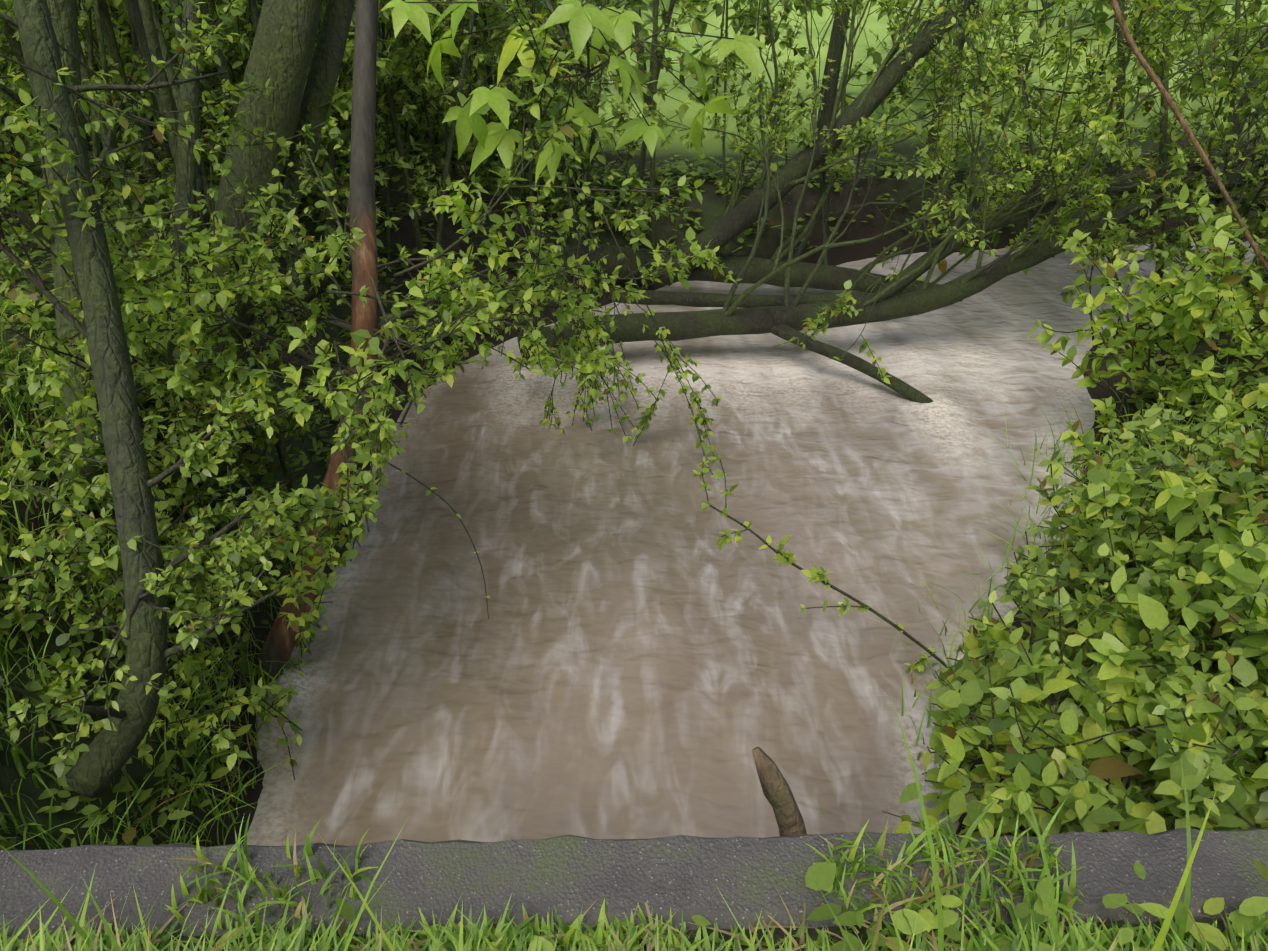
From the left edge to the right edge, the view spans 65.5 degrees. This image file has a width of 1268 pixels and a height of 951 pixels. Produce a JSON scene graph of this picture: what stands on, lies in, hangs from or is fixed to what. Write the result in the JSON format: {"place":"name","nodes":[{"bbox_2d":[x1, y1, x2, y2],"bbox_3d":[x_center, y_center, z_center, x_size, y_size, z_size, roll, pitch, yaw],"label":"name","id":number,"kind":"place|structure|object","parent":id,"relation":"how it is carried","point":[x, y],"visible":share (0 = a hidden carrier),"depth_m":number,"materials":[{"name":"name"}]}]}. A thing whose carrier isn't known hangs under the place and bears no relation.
{"place":"outdoors","nodes":[
{"label":"outdoors","id":0,"kind":"place"},
{"bbox_2d":[0,0,1267,950],"bbox_3d":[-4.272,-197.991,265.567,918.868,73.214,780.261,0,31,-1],"label":"ground","id":1,"kind":"structure","parent":0,"point":[861,225],"depth_m":7.31,"materials":[{"name":"green plant"}]},
{"bbox_2d":[254,0,377,684],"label":"tree trunk","id":2,"kind":"object","parent":1,"relation":"on","point":[279,643],"visible":0.71,"depth_m":3.63,"materials":[{"name":"brown plant"}]},
{"bbox_2d":[0,150,741,816],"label":"leaves","id":3,"kind":"object","parent":1,"relation":"on","point":[202,296],"visible":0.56,"depth_m":3.22,"materials":[{"name":"green plant"}]},
{"bbox_2d":[0,0,1267,836],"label":"tree","id":4,"kind":"object","parent":1,"relation":"on","point":[303,363],"depth_m":3.25,"materials":[{"name":"green plant"}]},
{"bbox_2d":[0,0,1267,835],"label":"leaves","id":5,"kind":"object","parent":1,"relation":"on","point":[1230,462],"visible":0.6,"depth_m":3.25,"materials":[{"name":"green plant"}]},
{"bbox_2d":[381,0,769,184],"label":"maple leaves","id":6,"kind":"object","parent":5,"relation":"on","point":[492,136],"visible":0.98,"depth_m":2.97,"materials":[{"name":"green plant"}]},
{"bbox_2d":[0,828,1267,938],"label":"concrete curb","id":7,"kind":"structure","parent":1,"relation":"on","point":[568,877],"depth_m":1.68,"materials":[{"name":"grey concrete"}]},
{"bbox_2d":[0,293,1267,950],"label":"grass","id":8,"kind":"structure","parent":1,"relation":"on","point":[474,937],"depth_m":1.61,"materials":[{"name":"green plant"}]},
{"bbox_2d":[0,0,1267,526],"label":"tree trunks","id":9,"kind":"object","parent":1,"relation":"on","point":[282,46],"visible":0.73,"depth_m":4.52,"materials":[{"name":"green plant"}]},
{"bbox_2d":[0,138,1267,849],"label":"groundcover leaves","id":10,"kind":"object","parent":1,"relation":"on","point":[128,836],"visible":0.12,"depth_m":5.34,"materials":[{"name":"green plant"}]},
{"bbox_2d":[0,437,1267,950],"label":"herb leaves","id":11,"kind":"object","parent":1,"relation":"on","point":[1250,911],"visible":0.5,"depth_m":1.57,"materials":[{"name":"green plant"}]},
{"bbox_2d":[0,0,1267,263],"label":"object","id":12,"kind":"object","parent":1,"relation":"on","point":[836,48],"visible":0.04,"depth_m":9.13,"materials":[{"name":"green plant"}]},
{"bbox_2d":[517,0,1267,402],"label":"branches","id":13,"kind":"object","parent":1,"relation":"on","point":[775,316],"visible":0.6,"depth_m":7.10,"materials":[{"name":"brown plant"}]},
{"bbox_2d":[693,0,1267,837],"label":"bright leaves","id":14,"kind":"object","parent":1,"relation":"on","point":[1183,316],"visible":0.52,"depth_m":3.34,"materials":[{"name":"green plant"}]},
{"bbox_2d":[0,0,1267,295],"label":"leaves","id":15,"kind":"object","parent":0,"point":[1168,252],"visible":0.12,"depth_m":7.58,"materials":[{"name":"green plant"}]},
{"bbox_2d":[247,240,1267,845],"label":"water stream","id":16,"kind":"structure","parent":0,"point":[635,652],"depth_m":4.86,"materials":[{"name":"liquid"}]},
{"bbox_2d":[752,747,806,835],"bbox_3d":[0.366,0.836,2.371,0.076,0.378,0.217,-26,40,-36],"label":"driftwood stick","id":17,"kind":"object","parent":16,"relation":"in","point":[777,793],"visible":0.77,"depth_m":2.32,"materials":[{"name":"brown wood"}]},
{"bbox_2d":[1110,0,1267,271],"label":"thin branch","id":18,"kind":"object","parent":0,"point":[1157,83],"visible":1,"depth_m":5.42,"materials":[{"name":"brown plant"}]}
]}

